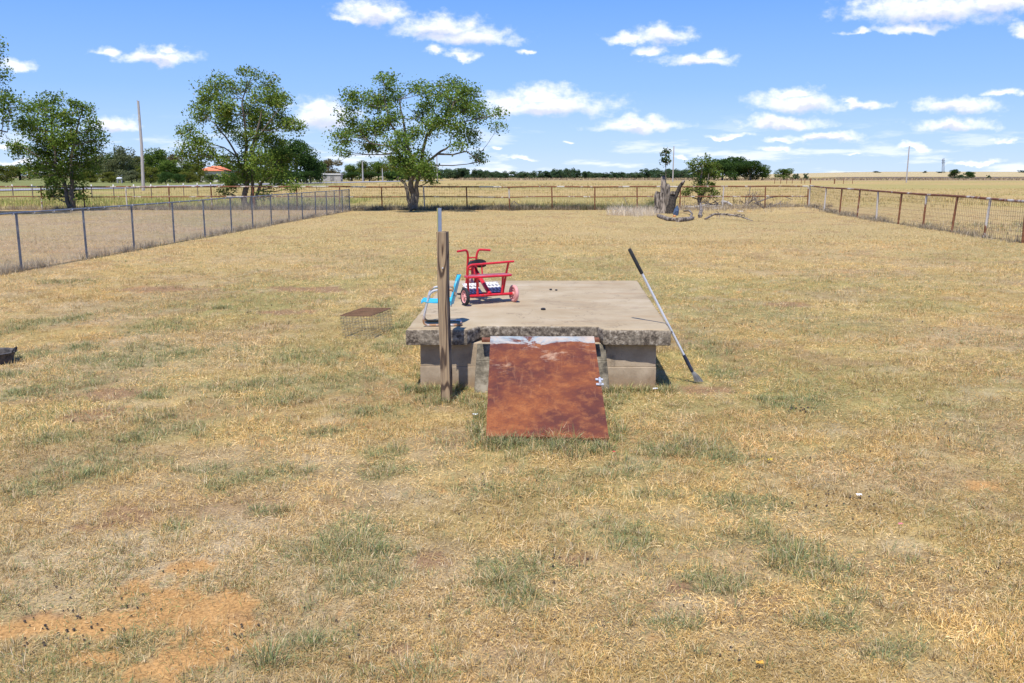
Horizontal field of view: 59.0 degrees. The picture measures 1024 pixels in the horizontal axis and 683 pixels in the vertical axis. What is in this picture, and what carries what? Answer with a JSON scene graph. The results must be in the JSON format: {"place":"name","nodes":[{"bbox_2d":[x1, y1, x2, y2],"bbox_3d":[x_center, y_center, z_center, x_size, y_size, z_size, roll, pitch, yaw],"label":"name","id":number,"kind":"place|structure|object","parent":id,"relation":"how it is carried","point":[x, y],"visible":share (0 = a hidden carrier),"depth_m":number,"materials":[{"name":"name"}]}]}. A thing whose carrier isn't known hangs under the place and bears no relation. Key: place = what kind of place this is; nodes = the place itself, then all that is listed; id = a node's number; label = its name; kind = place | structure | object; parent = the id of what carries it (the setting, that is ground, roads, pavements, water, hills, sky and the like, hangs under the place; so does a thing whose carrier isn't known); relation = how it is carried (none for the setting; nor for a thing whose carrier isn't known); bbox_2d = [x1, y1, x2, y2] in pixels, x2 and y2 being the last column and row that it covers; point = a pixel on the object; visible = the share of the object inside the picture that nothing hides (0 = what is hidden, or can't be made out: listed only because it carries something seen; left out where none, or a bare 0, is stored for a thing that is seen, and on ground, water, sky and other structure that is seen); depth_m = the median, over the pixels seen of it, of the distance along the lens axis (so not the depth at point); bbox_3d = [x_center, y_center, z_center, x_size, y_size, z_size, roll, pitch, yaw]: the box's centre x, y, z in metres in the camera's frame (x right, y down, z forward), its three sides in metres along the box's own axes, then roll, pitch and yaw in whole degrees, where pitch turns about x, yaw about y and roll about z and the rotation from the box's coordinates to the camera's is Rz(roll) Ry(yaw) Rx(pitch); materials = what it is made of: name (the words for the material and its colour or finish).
{"place":"outdoors","nodes":[
{"label":"outdoors","id":0,"kind":"place"},
{"bbox_2d":[0,180,427,190],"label":"road","id":1,"kind":"structure","parent":0,"point":[190,185],"depth_m":189.20,"materials":[{"name":"grey asphalt"}]},
{"bbox_2d":[200,166,230,181],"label":"house","id":2,"kind":"structure","parent":0,"point":[212,170],"depth_m":314.75,"materials":[{"name":"orange tile"}]},
{"bbox_2d":[0,172,1023,682],"bbox_3d":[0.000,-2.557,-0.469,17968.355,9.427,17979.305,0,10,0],"label":"ground","id":3,"kind":"structure","parent":0,"point":[242,604],"depth_m":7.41,"materials":[{"name":"beige plant"}]},
{"bbox_2d":[0,346,16,363],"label":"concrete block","id":4,"kind":"object","parent":3,"relation":"on","point":[7,355],"visible":1,"depth_m":10.25,"materials":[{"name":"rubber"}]},
{"bbox_2d":[0,166,20,182],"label":"tree","id":5,"kind":"object","parent":3,"relation":"on","point":[7,174],"visible":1,"depth_m":284.88,"materials":[{"name":"green plant"}]},
{"bbox_2d":[0,35,29,143],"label":"tree","id":6,"kind":"object","parent":3,"relation":"on","point":[4,102],"visible":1,"depth_m":48.39,"materials":[{"name":"green plant"}]},
{"bbox_2d":[4,164,39,179],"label":"tree","id":7,"kind":"object","parent":3,"relation":"on","point":[20,177],"visible":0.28,"depth_m":431.82,"materials":[{"name":"green plant"}]},
{"bbox_2d":[23,165,61,178],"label":"tree","id":8,"kind":"object","parent":3,"relation":"on","point":[46,172],"visible":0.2,"depth_m":419.89,"materials":[{"name":"green plant"}]},
{"bbox_2d":[0,89,114,207],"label":"round tree","id":9,"kind":"object","parent":3,"relation":"on","point":[53,147],"visible":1,"depth_m":54.73,"materials":[{"name":"green plant"}]},
{"bbox_2d":[80,171,99,182],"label":"shrub","id":10,"kind":"object","parent":3,"relation":"on","point":[95,179],"visible":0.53,"depth_m":284.47,"materials":[{"name":"green plant"}]},
{"bbox_2d":[81,153,115,180],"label":"tree","id":11,"kind":"object","parent":3,"relation":"on","point":[101,156],"visible":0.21,"depth_m":292.96,"materials":[{"name":"green plant"}]},
{"bbox_2d":[99,171,118,182],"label":"shrub","id":12,"kind":"object","parent":3,"relation":"on","point":[110,176],"visible":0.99,"depth_m":275.00,"materials":[{"name":"green plant"}]},
{"bbox_2d":[97,151,132,181],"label":"tree","id":13,"kind":"object","parent":3,"relation":"on","point":[109,155],"visible":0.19,"depth_m":292.75,"materials":[{"name":"green plant"}]},
{"bbox_2d":[101,145,144,182],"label":"tree","id":14,"kind":"object","parent":3,"relation":"on","point":[122,158],"visible":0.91,"depth_m":282.84,"materials":[{"name":"green plant"}]},
{"bbox_2d":[121,170,140,182],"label":"shrub","id":15,"kind":"object","parent":3,"relation":"on","point":[129,176],"visible":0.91,"depth_m":265.05,"materials":[{"name":"green plant"}]},
{"bbox_2d":[133,156,146,181],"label":"tree","id":16,"kind":"object","parent":3,"relation":"on","point":[139,164],"visible":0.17,"depth_m":313.38,"materials":[{"name":"green plant"}]},
{"bbox_2d":[137,101,144,190],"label":"utility pole","id":17,"kind":"object","parent":3,"relation":"on","point":[141,151],"visible":0.88,"depth_m":128.03,"materials":[{"name":"grey wood"}]},
{"bbox_2d":[136,167,159,182],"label":"tree","id":18,"kind":"object","parent":3,"relation":"on","point":[150,173],"visible":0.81,"depth_m":254.82,"materials":[{"name":"green plant"}]},
{"bbox_2d":[138,152,157,180],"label":"tree","id":19,"kind":"object","parent":3,"relation":"on","point":[147,165],"visible":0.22,"depth_m":302.46,"materials":[{"name":"green plant"}]},
{"bbox_2d":[143,147,171,177],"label":"tree","id":20,"kind":"object","parent":3,"relation":"on","point":[158,155],"visible":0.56,"depth_m":292.23,"materials":[{"name":"green plant"}]},
{"bbox_2d":[157,172,173,183],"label":"tree","id":21,"kind":"object","parent":3,"relation":"on","point":[163,176],"visible":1,"depth_m":231.48,"materials":[{"name":"green plant"}]},
{"bbox_2d":[155,159,181,182],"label":"tree","id":22,"kind":"object","parent":3,"relation":"on","point":[169,166],"visible":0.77,"depth_m":278.16,"materials":[{"name":"green plant"}]},
{"bbox_2d":[163,154,185,181],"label":"tree","id":23,"kind":"object","parent":3,"relation":"on","point":[170,157],"visible":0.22,"depth_m":293.45,"materials":[{"name":"green plant"}]},
{"bbox_2d":[0,189,349,270],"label":"chain link fence","id":24,"kind":"object","parent":3,"relation":"on","point":[335,198],"visible":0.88,"depth_m":27.72,"materials":[{"name":"silver metal"}]},
{"bbox_2d":[170,174,185,182],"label":"shrub","id":25,"kind":"object","parent":3,"relation":"on","point":[178,178],"visible":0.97,"depth_m":256.88,"materials":[{"name":"green plant"}]},
{"bbox_2d":[174,159,203,182],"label":"tree","id":26,"kind":"object","parent":3,"relation":"on","point":[186,168],"visible":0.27,"depth_m":283.16,"materials":[{"name":"green plant"}]},
{"bbox_2d":[179,171,199,182],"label":"shrub","id":27,"kind":"object","parent":3,"relation":"on","point":[191,175],"visible":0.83,"depth_m":265.09,"materials":[{"name":"green plant"}]},
{"bbox_2d":[11,177,379,198],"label":"wire fence","id":28,"kind":"object","parent":3,"relation":"on","point":[113,193],"visible":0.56,"depth_m":87.29,"materials":[{"name":"metal"}]},
{"bbox_2d":[189,163,208,182],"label":"tree","id":29,"kind":"object","parent":3,"relation":"on","point":[200,172],"visible":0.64,"depth_m":274.83,"materials":[{"name":"green plant"}]},
{"bbox_2d":[202,173,219,182],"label":"tree","id":30,"kind":"object","parent":3,"relation":"on","point":[209,177],"visible":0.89,"depth_m":263.10,"materials":[{"name":"green plant"}]},
{"bbox_2d":[213,163,238,176],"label":"tree","id":31,"kind":"object","parent":3,"relation":"on","point":[231,169],"visible":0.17,"depth_m":371.26,"materials":[{"name":"green plant"}]},
{"bbox_2d":[166,64,308,207],"bbox_3d":[-17.049,-12.929,57.321,8.858,9.158,7.057,0,10,0],"label":"branching tree","id":32,"kind":"object","parent":3,"relation":"on","point":[275,100],"visible":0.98,"depth_m":57.04,"materials":[{"name":"green plant"}]},
{"bbox_2d":[250,147,279,182],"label":"tree","id":33,"kind":"object","parent":3,"relation":"on","point":[260,175],"visible":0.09,"depth_m":255.29,"materials":[{"name":"green plant"}]},
{"bbox_2d":[273,171,304,181],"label":"shrub","id":34,"kind":"object","parent":3,"relation":"on","point":[297,175],"visible":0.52,"depth_m":244.42,"materials":[{"name":"green plant"}]},
{"bbox_2d":[275,137,326,182],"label":"tree","id":35,"kind":"object","parent":3,"relation":"on","point":[301,147],"visible":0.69,"depth_m":248.44,"materials":[{"name":"green plant"}]},
{"bbox_2d":[298,170,314,182],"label":"shrub","id":36,"kind":"object","parent":3,"relation":"on","point":[310,174],"visible":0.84,"depth_m":247.53,"materials":[{"name":"green plant"}]},
{"bbox_2d":[304,155,322,182],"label":"tree","id":37,"kind":"object","parent":3,"relation":"on","point":[318,177],"visible":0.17,"depth_m":257.62,"materials":[{"name":"green plant"}]},
{"bbox_2d":[323,173,342,180],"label":"shed","id":38,"kind":"structure","parent":3,"relation":"on","point":[334,177],"depth_m":339.48,"materials":[{"name":"white metal"}]},
{"bbox_2d":[322,158,343,179],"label":"tree","id":39,"kind":"object","parent":3,"relation":"on","point":[329,162],"visible":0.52,"depth_m":365.00,"materials":[{"name":"green plant"}]},
{"bbox_2d":[340,164,357,173],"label":"tree","id":40,"kind":"object","parent":3,"relation":"on","point":[349,168],"visible":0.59,"depth_m":390.86,"materials":[{"name":"green plant"}]},
{"bbox_2d":[343,171,360,180],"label":"shrub","id":41,"kind":"object","parent":3,"relation":"on","point":[348,175],"visible":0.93,"depth_m":353.51,"materials":[{"name":"green plant"}]},
{"bbox_2d":[353,160,376,180],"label":"tree","id":42,"kind":"object","parent":3,"relation":"on","point":[366,168],"visible":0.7,"depth_m":381.74,"materials":[{"name":"green plant"}]},
{"bbox_2d":[340,308,392,338],"bbox_3d":[-1.951,-0.252,12.199,0.429,0.306,0.806,3,11,14],"label":"wire cage","id":43,"kind":"object","parent":3,"relation":"on","point":[363,312],"visible":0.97,"depth_m":12.12,"materials":[{"name":"metal"}]},
{"bbox_2d":[359,172,381,180],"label":"shrub","id":44,"kind":"object","parent":3,"relation":"on","point":[369,175],"visible":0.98,"depth_m":353.97,"materials":[{"name":"green plant"}]},
{"bbox_2d":[370,160,387,180],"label":"tree","id":45,"kind":"object","parent":3,"relation":"on","point":[376,165],"visible":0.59,"depth_m":391.38,"materials":[{"name":"green plant"}]},
{"bbox_2d":[378,171,403,180],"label":"shrub","id":46,"kind":"object","parent":3,"relation":"on","point":[387,174],"visible":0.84,"depth_m":352.48,"materials":[{"name":"green plant"}]},
{"bbox_2d":[379,155,402,180],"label":"tree","id":47,"kind":"object","parent":3,"relation":"on","point":[387,168],"visible":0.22,"depth_m":380.53,"materials":[{"name":"green plant"}]},
{"bbox_2d":[0,185,808,209],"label":"pipe fence","id":48,"kind":"object","parent":3,"relation":"on","point":[381,197],"visible":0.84,"depth_m":56.27,"materials":[{"name":"metal"}]},
{"bbox_2d":[321,67,509,210],"bbox_3d":[-5.756,-12.030,54.146,11.335,8.400,8.113,0,10,0],"label":"spreading tree","id":49,"kind":"object","parent":3,"relation":"on","point":[402,139],"visible":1,"depth_m":53.48,"materials":[{"name":"green plant"}]},
{"bbox_2d":[436,208,452,402],"bbox_3d":[-0.634,-0.223,8.409,0.129,2.010,0.113,3,11,14],"label":"wooden post","id":50,"kind":"object","parent":3,"relation":"on","point":[443,285],"visible":0.91,"depth_m":8.36,"materials":[{"name":"brown wood"}]},
{"bbox_2d":[444,168,466,178],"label":"tree","id":51,"kind":"object","parent":3,"relation":"on","point":[456,174],"visible":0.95,"depth_m":612.44,"materials":[{"name":"green plant"}]},
{"bbox_2d":[450,168,469,177],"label":"tree","id":52,"kind":"object","parent":3,"relation":"on","point":[463,174],"visible":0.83,"depth_m":615.50,"materials":[{"name":"green plant"}]},
{"bbox_2d":[467,169,485,178],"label":"tree","id":53,"kind":"object","parent":3,"relation":"on","point":[476,173],"visible":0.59,"depth_m":639.34,"materials":[{"name":"green plant"}]},
{"bbox_2d":[480,171,496,177],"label":"tree","id":54,"kind":"object","parent":3,"relation":"on","point":[488,174],"visible":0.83,"depth_m":598.44,"materials":[{"name":"green plant"}]},
{"bbox_2d":[495,172,511,177],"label":"tree","id":55,"kind":"object","parent":3,"relation":"on","point":[502,176],"visible":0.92,"depth_m":596.06,"materials":[{"name":"green plant"}]},
{"bbox_2d":[12,251,1007,671],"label":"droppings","id":56,"kind":"object","parent":3,"relation":"on","point":[442,595],"visible":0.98,"depth_m":4.45,"materials":[{"name":"brown"}]},
{"bbox_2d":[0,182,1023,275],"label":"weeds","id":57,"kind":"object","parent":3,"relation":"on","point":[473,206],"visible":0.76,"depth_m":56.78,"materials":[{"name":"plant"}]},
{"bbox_2d":[510,171,529,177],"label":"tree","id":58,"kind":"object","parent":3,"relation":"on","point":[522,173],"visible":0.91,"depth_m":599.84,"materials":[{"name":"green plant"}]},
{"bbox_2d":[406,281,670,442],"bbox_3d":[0.339,0.037,9.820,2.774,0.790,5.411,0,10,0],"label":"storm cellar","id":59,"kind":"object","parent":3,"relation":"on","point":[530,366],"visible":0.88,"depth_m":8.95,"materials":[{"name":"concrete"}]},
{"bbox_2d":[421,274,461,325],"bbox_3d":[-0.710,-0.423,9.103,0.411,0.499,0.310,-1,10,-4],"label":"childs chair","id":60,"kind":"object","parent":59,"relation":"on","point":[428,299],"visible":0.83,"depth_m":9.01,"materials":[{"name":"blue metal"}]},
{"bbox_2d":[457,249,518,304],"bbox_3d":[-0.387,-0.776,10.622,0.663,0.596,0.780,-5,12,-27],"label":"tricycle","id":61,"kind":"object","parent":59,"relation":"on","point":[470,289],"visible":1,"depth_m":10.47,"materials":[{"name":"red metal"}]},
{"bbox_2d":[486,336,608,442],"bbox_3d":[0.296,0.389,7.999,1.015,0.589,1.702,0,10,0],"label":"door","id":62,"kind":"structure","parent":59,"relation":"in","point":[537,384],"depth_m":7.90,"materials":[{"name":"brown metal"}]},
{"bbox_2d":[529,170,549,178],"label":"tree","id":63,"kind":"object","parent":3,"relation":"on","point":[535,172],"visible":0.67,"depth_m":631.13,"materials":[{"name":"green plant"}]},
{"bbox_2d":[536,171,558,177],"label":"tree","id":64,"kind":"object","parent":3,"relation":"on","point":[547,175],"visible":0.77,"depth_m":625.50,"materials":[{"name":"green plant"}]},
{"bbox_2d":[551,170,567,177],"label":"tree","id":65,"kind":"object","parent":3,"relation":"on","point":[557,173],"visible":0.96,"depth_m":616.44,"materials":[{"name":"green plant"}]},
{"bbox_2d":[563,167,574,177],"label":"tree","id":66,"kind":"object","parent":3,"relation":"on","point":[568,171],"visible":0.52,"depth_m":634.98,"materials":[{"name":"green plant"}]},
{"bbox_2d":[570,169,583,177],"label":"tree","id":67,"kind":"object","parent":3,"relation":"on","point":[575,174],"visible":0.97,"depth_m":598.21,"materials":[{"name":"green plant"}]},
{"bbox_2d":[579,171,590,178],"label":"tree","id":68,"kind":"object","parent":3,"relation":"on","point":[585,173],"visible":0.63,"depth_m":617.73,"materials":[{"name":"green plant"}]},
{"bbox_2d":[590,172,609,177],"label":"tree","id":69,"kind":"object","parent":3,"relation":"on","point":[596,175],"visible":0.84,"depth_m":593.10,"materials":[{"name":"green plant"}]},
{"bbox_2d":[598,173,615,177],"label":"tree","id":70,"kind":"object","parent":3,"relation":"on","point":[602,175],"visible":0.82,"depth_m":593.64,"materials":[{"name":"green plant"}]},
{"bbox_2d":[609,171,626,177],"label":"tree","id":71,"kind":"object","parent":3,"relation":"on","point":[619,175],"visible":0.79,"depth_m":599.13,"materials":[{"name":"green plant"}]},
{"bbox_2d":[604,201,658,216],"bbox_3d":[6.412,-7.219,48.750,3.461,0.853,5.113,4,11,21],"label":"dry bush","id":72,"kind":"object","parent":3,"relation":"on","point":[641,211],"visible":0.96,"depth_m":48.40,"materials":[{"name":"beige plant"}]},
{"bbox_2d":[621,173,643,178],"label":"tree","id":73,"kind":"object","parent":3,"relation":"on","point":[631,175],"visible":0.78,"depth_m":611.42,"materials":[{"name":"green plant"}]},
{"bbox_2d":[639,169,654,177],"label":"tree","id":74,"kind":"object","parent":3,"relation":"on","point":[648,174],"visible":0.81,"depth_m":644.86,"materials":[{"name":"green plant"}]},
{"bbox_2d":[653,169,671,177],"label":"tree","id":75,"kind":"object","parent":3,"relation":"on","point":[663,173],"visible":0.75,"depth_m":588.80,"materials":[{"name":"green plant"}]},
{"bbox_2d":[628,248,703,381],"bbox_3d":[1.561,-0.259,9.163,0.817,1.376,0.053,-1,10,-4],"label":"grabber pole","id":76,"kind":"object","parent":3,"relation":"on","point":[696,376],"visible":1,"depth_m":9.16,"materials":[{"name":"white metal"}]},
{"bbox_2d":[657,214,675,221],"bbox_3d":[7.529,-6.091,44.510,0.465,0.248,4.769,0,10,0],"label":"log","id":77,"kind":"object","parent":3,"relation":"on","point":[663,217],"visible":0.83,"depth_m":43.12,"materials":[{"name":"grey wood"}]},
{"bbox_2d":[654,176,684,213],"bbox_3d":[8.748,-8.142,50.783,1.721,2.324,0.995,10,14,43],"label":"tree stump","id":78,"kind":"object","parent":3,"relation":"on","point":[660,199],"visible":0.9,"depth_m":50.80,"materials":[{"name":"grey wood"}]},
{"bbox_2d":[659,147,671,206],"bbox_3d":[8.523,-9.160,50.469,0.799,3.344,0.850,0,10,0],"label":"sapling","id":79,"kind":"object","parent":78,"relation":"on","point":[665,159],"visible":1,"depth_m":50.23,"materials":[{"name":"green plant"}]},
{"bbox_2d":[661,168,679,177],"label":"tree","id":80,"kind":"object","parent":3,"relation":"on","point":[675,175],"visible":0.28,"depth_m":602.22,"materials":[{"name":"green plant"}]},
{"bbox_2d":[672,146,673,181],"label":"utility pole","id":81,"kind":"object","parent":3,"relation":"on","point":[673,165],"visible":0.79,"depth_m":314.07,"materials":[{"name":"grey wood"}]},
{"bbox_2d":[673,206,678,214],"bbox_3d":[8.809,-7.054,48.603,0.268,0.575,0.288,7,12,34],"label":"tarp bundle","id":82,"kind":"object","parent":3,"relation":"on","point":[676,211],"visible":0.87,"depth_m":48.53,"materials":[{"name":"blue plastic"}]},
{"bbox_2d":[674,168,688,177],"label":"tree","id":83,"kind":"object","parent":3,"relation":"on","point":[682,172],"visible":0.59,"depth_m":646.77,"materials":[{"name":"green plant"}]},
{"bbox_2d":[676,216,693,221],"bbox_3d":[8.318,-5.811,42.904,0.373,0.239,2.753,5,12,26],"label":"log","id":84,"kind":"object","parent":3,"relation":"on","point":[681,219],"visible":0.91,"depth_m":42.03,"materials":[{"name":"grey wood"}]},
{"bbox_2d":[698,203,702,217],"bbox_3d":[10.173,-7.077,48.779,0.233,0.593,6.430,2,11,12],"label":"log","id":85,"kind":"object","parent":3,"relation":"on","point":[700,212],"visible":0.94,"depth_m":47.21,"materials":[{"name":"grey wood"}]},
{"bbox_2d":[681,152,725,204],"bbox_3d":[12.557,-10.580,59.383,3.324,3.608,2.411,-8,13,-37],"label":"tree","id":86,"kind":"object","parent":3,"relation":"on","point":[697,170],"visible":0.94,"depth_m":59.49,"materials":[{"name":"green plant"}]},
{"bbox_2d":[682,193,730,206],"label":"dead branches","id":87,"kind":"object","parent":3,"relation":"on","point":[704,202],"visible":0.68,"depth_m":60.77,"materials":[{"name":"grey wood"}]},
{"bbox_2d":[709,158,738,179],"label":"tree","id":88,"kind":"object","parent":3,"relation":"on","point":[727,168],"visible":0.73,"depth_m":420.00,"materials":[{"name":"green plant"}]},
{"bbox_2d":[702,211,752,220],"bbox_3d":[10.434,-6.029,43.518,1.788,0.391,3.788,-7,12,-33],"label":"fallen branch","id":89,"kind":"object","parent":3,"relation":"on","point":[722,214],"visible":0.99,"depth_m":43.93,"materials":[{"name":"grey wood"}]},
{"bbox_2d":[451,177,1023,179],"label":"weeds","id":90,"kind":"object","parent":3,"relation":"on","point":[771,178],"visible":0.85,"depth_m":470.52,"materials":[{"name":"beige plant"}]},
{"bbox_2d":[719,156,757,179],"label":"tree","id":91,"kind":"object","parent":3,"relation":"on","point":[737,159],"visible":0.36,"depth_m":427.77,"materials":[{"name":"green plant"}]},
{"bbox_2d":[733,185,761,205],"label":"dead branches","id":92,"kind":"object","parent":3,"relation":"on","point":[747,202],"visible":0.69,"depth_m":62.27,"materials":[{"name":"brown wood"}]},
{"bbox_2d":[735,160,770,179],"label":"tree","id":93,"kind":"object","parent":3,"relation":"on","point":[748,167],"visible":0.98,"depth_m":421.73,"materials":[{"name":"green plant"}]},
{"bbox_2d":[751,165,771,179],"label":"tree","id":94,"kind":"object","parent":3,"relation":"on","point":[766,170],"visible":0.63,"depth_m":425.27,"materials":[{"name":"green plant"}]},
{"bbox_2d":[748,192,789,208],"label":"dead branches","id":95,"kind":"object","parent":3,"relation":"on","point":[757,203],"visible":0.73,"depth_m":55.38,"materials":[{"name":"grey wood"}]},
{"bbox_2d":[774,168,794,178],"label":"tree","id":96,"kind":"object","parent":3,"relation":"on","point":[787,172],"visible":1,"depth_m":461.07,"materials":[{"name":"green plant"}]},
{"bbox_2d":[774,179,852,183],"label":"wire fence","id":97,"kind":"object","parent":3,"relation":"on","point":[810,181],"visible":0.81,"depth_m":241.21,"materials":[{"name":"metal"}]},
{"bbox_2d":[906,146,909,182],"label":"utility pole","id":98,"kind":"object","parent":3,"relation":"on","point":[907,165],"visible":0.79,"depth_m":284.53,"materials":[{"name":"grey wood"}]},
{"bbox_2d":[808,185,1023,242],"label":"pipe fence","id":99,"kind":"object","parent":3,"relation":"on","point":[986,223],"visible":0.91,"depth_m":36.90,"materials":[{"name":"metal"}]},
{"bbox_2d":[947,169,960,177],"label":"tree","id":100,"kind":"object","parent":3,"relation":"on","point":[953,173],"visible":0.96,"depth_m":550.44,"materials":[{"name":"green plant"}]},
{"bbox_2d":[963,171,975,178],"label":"tree","id":101,"kind":"object","parent":3,"relation":"on","point":[969,174],"visible":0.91,"depth_m":549.35,"materials":[{"name":"green plant"}]},
{"bbox_2d":[0,207,1023,244],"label":"grass","id":102,"kind":"structure","parent":0,"point":[512,240],"depth_m":35.84,"materials":[{"name":"beige plant"}]},
{"bbox_2d":[0,0,1023,175],"label":"sky","id":103,"kind":"structure","parent":0,"point":[594,86],"materials":[{"name":"blue"}]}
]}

